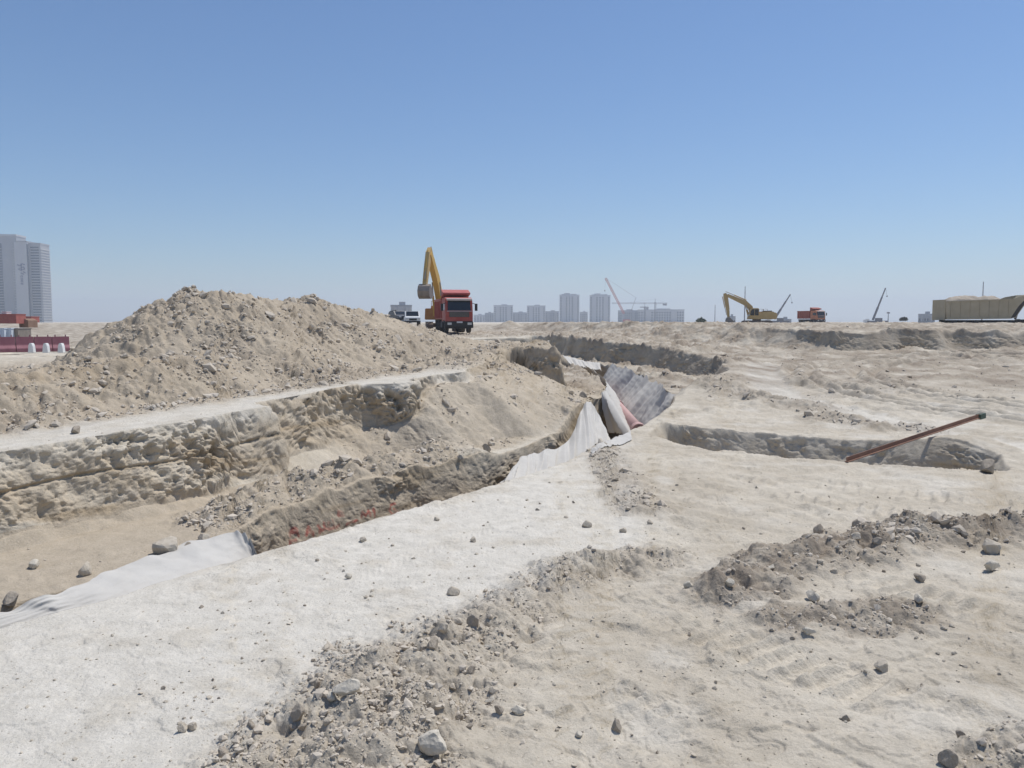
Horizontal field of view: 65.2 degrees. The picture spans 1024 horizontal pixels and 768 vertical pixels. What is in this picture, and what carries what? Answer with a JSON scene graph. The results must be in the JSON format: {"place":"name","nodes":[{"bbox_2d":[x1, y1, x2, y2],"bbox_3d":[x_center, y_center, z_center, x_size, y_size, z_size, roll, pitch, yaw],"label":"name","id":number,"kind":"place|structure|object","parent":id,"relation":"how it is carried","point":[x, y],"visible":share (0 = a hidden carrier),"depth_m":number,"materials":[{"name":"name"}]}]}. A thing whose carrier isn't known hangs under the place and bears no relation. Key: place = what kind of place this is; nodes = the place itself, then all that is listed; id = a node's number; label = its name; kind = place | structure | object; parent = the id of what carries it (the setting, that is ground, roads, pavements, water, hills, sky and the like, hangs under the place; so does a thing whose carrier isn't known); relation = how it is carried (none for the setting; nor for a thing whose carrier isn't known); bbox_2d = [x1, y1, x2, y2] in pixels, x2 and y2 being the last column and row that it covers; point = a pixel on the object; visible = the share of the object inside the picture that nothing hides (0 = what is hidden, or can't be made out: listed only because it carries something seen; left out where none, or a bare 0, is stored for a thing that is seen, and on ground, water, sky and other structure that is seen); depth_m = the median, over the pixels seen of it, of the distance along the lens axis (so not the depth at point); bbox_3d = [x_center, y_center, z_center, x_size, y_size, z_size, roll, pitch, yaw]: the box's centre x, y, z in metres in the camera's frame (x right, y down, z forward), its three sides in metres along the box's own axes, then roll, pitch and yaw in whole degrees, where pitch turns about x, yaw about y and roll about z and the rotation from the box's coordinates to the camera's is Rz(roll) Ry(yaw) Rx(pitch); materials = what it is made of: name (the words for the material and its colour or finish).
{"place":"outdoors","nodes":[
{"label":"outdoors","id":0,"kind":"place"},
{"bbox_2d":[0,288,1023,767],"bbox_3d":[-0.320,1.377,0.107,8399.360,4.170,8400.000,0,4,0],"label":"ground","id":1,"kind":"structure","parent":0,"point":[132,484],"depth_m":7.89,"materials":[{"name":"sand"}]},
{"bbox_2d":[0,328,6,336],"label":"site cabin","id":2,"kind":"object","parent":1,"relation":"on","point":[3,332],"visible":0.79,"depth_m":84.86,"materials":[{"name":"white"}]},
{"bbox_2d":[0,335,15,352],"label":"traffic barrier","id":3,"kind":"object","parent":1,"relation":"on","point":[7,344],"visible":1,"depth_m":47.76,"materials":[{"name":"red plastic"}]},
{"bbox_2d":[2,591,18,606],"bbox_3d":[-3.922,1.690,6.251,0.112,0.126,0.105,-2,5,-21],"label":"rock","id":4,"kind":"object","parent":1,"relation":"on","point":[10,598],"visible":1,"depth_m":6.24,"materials":[{"name":"stone"}]},
{"bbox_2d":[7,328,13,336],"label":"site cabin","id":5,"kind":"object","parent":1,"relation":"on","point":[10,331],"visible":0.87,"depth_m":85.35,"materials":[{"name":"white"}]},
{"bbox_2d":[0,314,25,323],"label":"shipping container","id":6,"kind":"object","parent":1,"relation":"on","point":[12,318],"visible":1,"depth_m":119.64,"materials":[{"name":"metal"}]},
{"bbox_2d":[14,328,31,336],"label":"storage box","id":7,"kind":"object","parent":1,"relation":"on","point":[23,332],"visible":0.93,"depth_m":86.66,"materials":[{"name":"metal"}]},
{"bbox_2d":[15,335,33,351],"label":"traffic barrier","id":8,"kind":"object","parent":1,"relation":"on","point":[21,344],"visible":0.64,"depth_m":48.25,"materials":[{"name":"red plastic"}]},
{"bbox_2d":[0,234,52,321],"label":"high-rise building","id":9,"kind":"structure","parent":1,"relation":"on","point":[25,279],"depth_m":875.05,"materials":[{"name":"grey"}]},
{"bbox_2d":[19,318,37,327],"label":"site hut","id":10,"kind":"object","parent":1,"relation":"on","point":[31,323],"visible":0.95,"depth_m":122.22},
{"bbox_2d":[28,343,35,352],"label":"marker block","id":11,"kind":"object","parent":1,"relation":"on","point":[31,348],"depth_m":45.35,"materials":[{"name":"white concrete"}]},
{"bbox_2d":[26,316,39,322],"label":"shipping container","id":12,"kind":"object","parent":1,"relation":"on","point":[36,318],"visible":0.41,"depth_m":140.77,"materials":[{"name":"metal"}]},
{"bbox_2d":[29,559,39,568],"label":"rock","id":13,"kind":"object","parent":1,"relation":"on","point":[34,563],"visible":1,"depth_m":7.13,"materials":[{"name":"stone"}]},
{"bbox_2d":[34,335,52,351],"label":"traffic barrier","id":14,"kind":"object","parent":1,"relation":"on","point":[39,342],"visible":0.68,"depth_m":48.87,"materials":[{"name":"red plastic"}]},
{"bbox_2d":[42,343,49,352],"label":"marker block","id":15,"kind":"object","parent":1,"relation":"on","point":[46,347],"depth_m":45.36,"materials":[{"name":"white concrete"}]},
{"bbox_2d":[51,335,69,351],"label":"traffic barrier","id":16,"kind":"object","parent":1,"relation":"on","point":[56,341],"visible":0.87,"depth_m":49.51,"materials":[{"name":"red plastic"}]},
{"bbox_2d":[58,343,64,352],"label":"marker block","id":17,"kind":"object","parent":1,"relation":"on","point":[61,347],"depth_m":45.35,"materials":[{"name":"white concrete"}]},
{"bbox_2d":[71,426,79,433],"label":"rock","id":18,"kind":"object","parent":1,"relation":"on","point":[75,430],"visible":0.95,"depth_m":9.10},
{"bbox_2d":[78,561,91,575],"bbox_3d":[-3.742,1.627,7.037,0.092,0.125,0.134,3,5,30],"label":"rock","id":19,"kind":"object","parent":1,"relation":"on","point":[85,569],"visible":1,"depth_m":7.00,"materials":[{"name":"stone"}]},
{"bbox_2d":[0,530,256,628],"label":"geotextile sheet","id":20,"kind":"object","parent":1,"relation":"on","point":[182,559],"visible":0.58,"depth_m":7.12,"materials":[{"name":"fabric"}]},
{"bbox_2d":[152,536,177,553],"bbox_3d":[-3.324,1.577,7.668,0.234,0.218,0.203,0,3,-20],"label":"rock","id":21,"kind":"object","parent":20,"relation":"on","point":[166,545],"visible":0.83,"depth_m":7.61,"materials":[{"name":"stone"}]},
{"bbox_2d":[177,722,187,732],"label":"rock","id":22,"kind":"object","parent":1,"relation":"on","point":[182,727],"visible":1,"depth_m":4.29,"materials":[{"name":"stone"}]},
{"bbox_2d":[187,722,196,730],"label":"rock","id":23,"kind":"object","parent":1,"relation":"on","point":[192,726],"visible":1,"depth_m":4.31,"materials":[{"name":"stone"}]},
{"bbox_2d":[198,533,209,539],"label":"rock","id":24,"kind":"object","parent":1,"relation":"on","point":[201,536],"visible":0.77,"depth_m":8.04,"materials":[{"name":"stone"}]},
{"bbox_2d":[218,746,228,757],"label":"rock","id":25,"kind":"object","parent":1,"relation":"on","point":[222,751],"visible":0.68,"depth_m":3.97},
{"bbox_2d":[247,719,254,728],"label":"rock","id":26,"kind":"object","parent":1,"relation":"on","point":[251,724],"visible":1,"depth_m":4.15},
{"bbox_2d":[0,286,548,433],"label":"heap clods","id":27,"kind":"object","parent":1,"relation":"on","point":[57,423],"visible":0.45,"depth_m":14.22,"materials":[{"name":"soil"}]},
{"bbox_2d":[289,724,295,730],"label":"stone","id":28,"kind":"object","parent":1,"relation":"on","point":[292,727],"visible":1,"depth_m":4.23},
{"bbox_2d":[291,704,304,721],"bbox_3d":[-1.143,1.752,4.274,0.091,0.095,0.060,16,5,34],"label":"rock","id":29,"kind":"object","parent":1,"relation":"on","point":[297,711],"visible":1,"depth_m":4.25,"materials":[{"name":"stone"}]},
{"bbox_2d":[298,723,306,730],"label":"stone","id":30,"kind":"object","parent":1,"relation":"on","point":[301,727],"visible":1,"depth_m":4.20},
{"bbox_2d":[314,678,320,688],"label":"rock","id":31,"kind":"object","parent":1,"relation":"on","point":[317,682],"visible":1,"depth_m":4.59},
{"bbox_2d":[322,644,329,651],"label":"stone","id":32,"kind":"object","parent":1,"relation":"on","point":[325,647],"visible":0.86,"depth_m":5.27,"materials":[{"name":"stone"}]},
{"bbox_2d":[323,717,332,725],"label":"stone","id":33,"kind":"object","parent":1,"relation":"on","point":[327,721],"visible":1,"depth_m":4.20,"materials":[{"name":"stone"}]},
{"bbox_2d":[327,691,336,701],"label":"rock","id":34,"kind":"object","parent":1,"relation":"on","point":[331,696],"visible":1,"depth_m":4.35,"materials":[{"name":"stone"}]},
{"bbox_2d":[332,678,360,695],"bbox_3d":[-0.903,1.656,4.342,0.160,0.101,0.075,0,4,-6],"label":"rock","id":35,"kind":"object","parent":1,"relation":"on","point":[348,687],"visible":0.93,"depth_m":4.33,"materials":[{"name":"stone"}]},
{"bbox_2d":[388,311,404,320],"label":"parked car","id":36,"kind":"object","parent":1,"relation":"on","point":[399,315],"visible":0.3,"depth_m":103.81,"materials":[{"name":"grey paint"}]},
{"bbox_2d":[390,302,411,321],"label":"apartment block","id":37,"kind":"structure","parent":1,"relation":"on","point":[401,306],"depth_m":418.27,"materials":[{"name":"grey"}]},
{"bbox_2d":[404,311,420,325],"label":"pickup truck","id":38,"kind":"object","parent":1,"relation":"on","point":[411,316],"visible":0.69,"depth_m":95.32,"materials":[{"name":"white paint"}]},
{"bbox_2d":[426,636,437,650],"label":"rock","id":39,"kind":"object","parent":1,"relation":"on","point":[432,644],"visible":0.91,"depth_m":4.99,"materials":[{"name":"stone"}]},
{"bbox_2d":[418,729,446,755],"bbox_3d":[-0.388,1.768,3.960,0.152,0.113,0.109,1,5,10],"label":"rock","id":40,"kind":"object","parent":1,"relation":"on","point":[431,742],"visible":1,"depth_m":3.92,"materials":[{"name":"stone"}]},
{"bbox_2d":[417,247,455,331],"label":"excavator","id":41,"kind":"object","parent":1,"relation":"on","point":[425,290],"visible":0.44,"depth_m":75.57,"materials":[{"name":"metal"}]},
{"bbox_2d":[437,623,447,632],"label":"rock","id":42,"kind":"object","parent":1,"relation":"on","point":[442,627],"visible":1,"depth_m":5.31,"materials":[{"name":"stone"}]},
{"bbox_2d":[447,586,459,595],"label":"rock","id":43,"kind":"object","parent":1,"relation":"on","point":[453,591],"visible":0.94,"depth_m":6.41,"materials":[{"name":"stone"}]},
{"bbox_2d":[450,753,458,757],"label":"stone","id":44,"kind":"object","parent":1,"relation":"on","point":[454,755],"visible":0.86,"depth_m":3.96,"materials":[{"name":"stone"}]},
{"bbox_2d":[434,290,477,332],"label":"tipper truck","id":45,"kind":"object","parent":1,"relation":"on","point":[453,309],"visible":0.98,"depth_m":69.76,"materials":[{"name":"red metal"}]},
{"bbox_2d":[454,618,462,624],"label":"rock","id":46,"kind":"object","parent":1,"relation":"on","point":[457,621],"visible":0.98,"depth_m":5.57,"materials":[{"name":"stone"}]},
{"bbox_2d":[455,714,463,720],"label":"stone","id":47,"kind":"object","parent":1,"relation":"on","point":[459,717],"visible":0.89,"depth_m":4.42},
{"bbox_2d":[467,665,474,673],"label":"stone","id":48,"kind":"object","parent":1,"relation":"on","point":[471,669],"visible":1,"depth_m":4.88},
{"bbox_2d":[466,614,478,626],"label":"rock","id":49,"kind":"object","parent":1,"relation":"on","point":[472,620],"visible":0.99,"depth_m":5.51,"materials":[{"name":"stone"}]},
{"bbox_2d":[474,314,484,321],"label":"apartment block","id":50,"kind":"structure","parent":1,"relation":"on","point":[479,318],"depth_m":1445.06,"materials":[{"name":"grey"}]},
{"bbox_2d":[482,443,490,451],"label":"rock","id":51,"kind":"object","parent":1,"relation":"on","point":[485,446],"visible":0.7,"depth_m":13.58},
{"bbox_2d":[485,312,493,321],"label":"apartment block","id":52,"kind":"structure","parent":1,"relation":"on","point":[489,316],"depth_m":1484.75,"materials":[{"name":"grey"}]},
{"bbox_2d":[484,697,494,702],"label":"stone","id":53,"kind":"object","parent":1,"relation":"on","point":[490,699],"visible":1,"depth_m":4.63,"materials":[{"name":"stone"}]},
{"bbox_2d":[489,686,498,693],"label":"stone","id":54,"kind":"object","parent":1,"relation":"on","point":[493,690],"visible":1,"depth_m":4.70,"materials":[{"name":"stone"}]},
{"bbox_2d":[494,705,503,714],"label":"rock","id":55,"kind":"object","parent":1,"relation":"on","point":[499,709],"visible":1,"depth_m":4.41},
{"bbox_2d":[493,304,512,321],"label":"apartment block","id":56,"kind":"structure","parent":1,"relation":"on","point":[503,312],"depth_m":1444.16,"materials":[{"name":"grey"}]},
{"bbox_2d":[0,285,1023,560],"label":"spoil clods","id":57,"kind":"object","parent":1,"relation":"on","point":[210,517],"visible":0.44,"depth_m":12.36,"materials":[{"name":"soil"}]},
{"bbox_2d":[511,705,525,715],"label":"rock","id":58,"kind":"object","parent":1,"relation":"on","point":[518,710],"visible":1,"depth_m":4.44,"materials":[{"name":"stone"}]},
{"bbox_2d":[513,311,526,321],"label":"apartment block","id":59,"kind":"structure","parent":1,"relation":"on","point":[521,316],"depth_m":1494.38,"materials":[{"name":"grey"}]},
{"bbox_2d":[18,423,1023,767],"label":"soil clods","id":60,"kind":"object","parent":1,"relation":"on","point":[394,715],"visible":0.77,"depth_m":4.52,"materials":[{"name":"soil"}]},
{"bbox_2d":[527,305,544,321],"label":"apartment block","id":61,"kind":"structure","parent":1,"relation":"on","point":[535,313],"depth_m":1444.16,"materials":[{"name":"grey"}]},
{"bbox_2d":[545,310,558,321],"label":"apartment block","id":62,"kind":"structure","parent":1,"relation":"on","point":[552,316],"depth_m":1484.58,"materials":[{"name":"grey"}]},
{"bbox_2d":[500,402,610,482],"bbox_3d":[0.928,1.069,14.249,0.944,0.887,6.841,2,5,20],"label":"geotextile sheet","id":63,"kind":"object","parent":1,"relation":"on","point":[589,430],"visible":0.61,"depth_m":14.98,"materials":[{"name":"fabric"}]},
{"bbox_2d":[559,293,579,321],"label":"apartment block","id":64,"kind":"structure","parent":1,"relation":"on","point":[569,307],"depth_m":1443.49,"materials":[{"name":"grey"}]},
{"bbox_2d":[575,730,582,737],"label":"rock","id":65,"kind":"object","parent":1,"relation":"on","point":[578,734],"visible":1,"depth_m":4.24,"materials":[{"name":"stone"}]},
{"bbox_2d":[563,355,600,369],"bbox_3d":[3.494,-1.044,39.491,1.820,0.636,3.222,0,4,0],"label":"geotextile sheet","id":66,"kind":"object","parent":1,"relation":"on","point":[593,365],"visible":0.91,"depth_m":39.51,"materials":[{"name":"fabric"}]},
{"bbox_2d":[579,391,586,397],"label":"rock","id":67,"kind":"object","parent":1,"relation":"on","point":[582,394],"visible":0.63,"depth_m":18.95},
{"bbox_2d":[580,311,587,321],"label":"apartment block","id":68,"kind":"structure","parent":1,"relation":"on","point":[583,316],"depth_m":1504.48,"materials":[{"name":"grey"}]},
{"bbox_2d":[582,520,591,526],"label":"rock","id":69,"kind":"object","parent":1,"relation":"on","point":[586,523],"visible":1,"depth_m":8.58,"materials":[{"name":"stone"}]},
{"bbox_2d":[589,293,610,321],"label":"apartment block","id":70,"kind":"structure","parent":1,"relation":"on","point":[599,307],"depth_m":1463.47,"materials":[{"name":"grey"}]},
{"bbox_2d":[585,365,629,433],"bbox_3d":[3.421,0.265,29.698,0.959,1.174,16.824,0,4,3],"label":"geotextile sheet","id":71,"kind":"object","parent":1,"relation":"on","point":[615,419],"visible":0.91,"depth_m":22.98,"materials":[{"name":"fabric"}]},
{"bbox_2d":[591,431,631,453],"bbox_3d":[1.882,1.027,14.441,0.379,0.105,3.002,2,5,24],"label":"geotextile sheet","id":72,"kind":"object","parent":1,"relation":"on","point":[622,439],"visible":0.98,"depth_m":14.48,"materials":[{"name":"fabric"}]},
{"bbox_2d":[611,719,621,732],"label":"rock","id":73,"kind":"object","parent":1,"relation":"on","point":[616,726],"visible":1,"depth_m":4.30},
{"bbox_2d":[604,278,635,321],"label":"crawler crane","id":74,"kind":"object","parent":1,"relation":"on","point":[614,295],"visible":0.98,"depth_m":895.02,"materials":[{"name":"red"}]},
{"bbox_2d":[618,309,637,321],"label":"apartment block","id":75,"kind":"structure","parent":1,"relation":"on","point":[633,314],"depth_m":1295.21,"materials":[{"name":"grey"}]},
{"bbox_2d":[619,400,642,429],"bbox_3d":[3.710,0.671,28.840,0.406,0.424,15.013,0,4,2],"label":"sheet","id":76,"kind":"object","parent":1,"relation":"on","point":[633,422],"visible":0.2,"depth_m":22.84,"materials":[{"name":"pink fabric"}]},
{"bbox_2d":[612,299,666,320],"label":"tower crane","id":77,"kind":"object","parent":1,"relation":"on","point":[647,303],"visible":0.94,"depth_m":1224.79,"materials":[{"name":"grey"}]},
{"bbox_2d":[603,363,682,424],"bbox_3d":[4.352,0.241,30.469,1.281,1.458,15.281,0,4,0],"label":"geotextile sheet","id":78,"kind":"object","parent":1,"relation":"on","point":[644,400],"visible":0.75,"depth_m":27.50,"materials":[{"name":"fabric"}]},
{"bbox_2d":[638,308,684,321],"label":"apartment block","id":79,"kind":"structure","parent":1,"relation":"on","point":[668,315],"depth_m":1264.97,"materials":[{"name":"grey"}]},
{"bbox_2d":[683,581,692,587],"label":"rock","id":80,"kind":"object","parent":1,"relation":"on","point":[687,584],"visible":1,"depth_m":6.45,"materials":[{"name":"stone"}]},
{"bbox_2d":[725,578,734,586],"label":"rock","id":81,"kind":"object","parent":1,"relation":"on","point":[729,582],"visible":1,"depth_m":6.30,"materials":[{"name":"stone"}]},
{"bbox_2d":[722,291,776,322],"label":"excavator","id":82,"kind":"object","parent":1,"relation":"on","point":[754,314],"visible":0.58,"depth_m":144.14,"materials":[{"name":"metal"}]},
{"bbox_2d":[765,294,792,322],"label":"mobile crane","id":83,"kind":"object","parent":1,"relation":"on","point":[780,320],"visible":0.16,"depth_m":417.55,"materials":[{"name":"grey"}]},
{"bbox_2d":[802,627,816,634],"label":"rock","id":84,"kind":"object","parent":1,"relation":"on","point":[807,630],"visible":1,"depth_m":5.54,"materials":[{"name":"stone"}]},
{"bbox_2d":[797,307,826,321],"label":"tipper truck","id":85,"kind":"object","parent":1,"relation":"on","point":[815,314],"visible":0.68,"depth_m":187.65,"materials":[{"name":"red metal"}]},
{"bbox_2d":[806,590,819,602],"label":"rock","id":86,"kind":"object","parent":1,"relation":"on","point":[812,596],"visible":0.98,"depth_m":6.24,"materials":[{"name":"stone"}]},
{"bbox_2d":[813,524,823,533],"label":"rock","id":87,"kind":"object","parent":1,"relation":"on","point":[818,528],"visible":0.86,"depth_m":8.27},
{"bbox_2d":[839,541,847,547],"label":"stone","id":88,"kind":"object","parent":1,"relation":"on","point":[842,543],"visible":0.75,"depth_m":7.37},
{"bbox_2d":[842,715,850,720],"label":"rock","id":89,"kind":"object","parent":1,"relation":"on","point":[845,717],"visible":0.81,"depth_m":4.43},
{"bbox_2d":[852,519,858,526],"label":"rock","id":90,"kind":"object","parent":1,"relation":"on","point":[855,522],"visible":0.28,"depth_m":8.52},
{"bbox_2d":[851,532,860,540],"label":"rock","id":91,"kind":"object","parent":1,"relation":"on","point":[856,536],"visible":0.94,"depth_m":7.55,"materials":[{"name":"stone"}]},
{"bbox_2d":[863,288,887,322],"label":"mobile crane","id":92,"kind":"object","parent":1,"relation":"on","point":[873,318],"visible":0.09,"depth_m":417.58,"materials":[{"name":"grey"}]},
{"bbox_2d":[872,537,882,545],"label":"stone","id":93,"kind":"object","parent":1,"relation":"on","point":[877,541],"visible":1,"depth_m":7.49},
{"bbox_2d":[874,658,887,672],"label":"rock","id":94,"kind":"object","parent":1,"relation":"on","point":[880,664],"visible":1,"depth_m":5.02,"materials":[{"name":"stone"}]},
{"bbox_2d":[845,412,985,461],"bbox_3d":[6.923,0.871,13.561,4.072,0.526,0.095,-3,5,-33],"label":"steel bar","id":95,"kind":"object","parent":1,"relation":"on","point":[980,416],"visible":1,"depth_m":13.44,"materials":[{"name":"red metal"}]},
{"bbox_2d":[914,593,922,603],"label":"rock","id":96,"kind":"object","parent":1,"relation":"on","point":[918,598],"visible":1,"depth_m":6.11,"materials":[{"name":"stone"}]},
{"bbox_2d":[913,573,925,582],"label":"rock","id":97,"kind":"object","parent":1,"relation":"on","point":[921,578],"visible":1,"depth_m":6.73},
{"bbox_2d":[918,311,934,322],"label":"shed","id":98,"kind":"structure","parent":1,"relation":"on","point":[926,317],"depth_m":598.63,"materials":[{"name":"grey"}]},
{"bbox_2d":[937,748,957,767],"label":"rock","id":99,"kind":"object","parent":1,"relation":"on","point":[947,758],"visible":1,"depth_m":3.91,"materials":[{"name":"stone"}]},
{"bbox_2d":[955,730,964,737],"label":"rock","id":100,"kind":"object","parent":1,"relation":"on","point":[959,733],"visible":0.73,"depth_m":4.18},
{"bbox_2d":[932,295,1023,322],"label":"tipping trailer","id":101,"kind":"object","parent":1,"relation":"on","point":[1009,307],"visible":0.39,"depth_m":90.38,"materials":[{"name":"beige paint"}]},
{"bbox_2d":[945,295,999,300],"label":"soil load","id":102,"kind":"object","parent":101,"relation":"in","point":[962,298],"visible":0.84,"depth_m":90.88},
{"bbox_2d":[980,459,994,473],"bbox_3d":[6.900,1.208,11.622,0.215,0.238,0.193,-1,5,-17],"label":"rock","id":103,"kind":"object","parent":1,"relation":"on","point":[987,465],"visible":0.88,"depth_m":11.57,"materials":[{"name":"stone"}]},
{"bbox_2d":[982,538,1001,554],"bbox_3d":[4.593,1.569,7.643,0.169,0.181,0.194,-2,0,7],"label":"rock","id":104,"kind":"object","parent":1,"relation":"on","point":[990,546],"visible":0.94,"depth_m":7.60,"materials":[{"name":"stone"}]},
{"bbox_2d":[984,559,999,571],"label":"rock","id":105,"kind":"object","parent":1,"relation":"on","point":[990,565],"visible":1,"depth_m":6.99,"materials":[{"name":"stone"}]},
{"bbox_2d":[0,0,1023,321],"label":"sky","id":106,"kind":"structure","parent":0,"point":[830,155],"materials":[{"name":"blue"}]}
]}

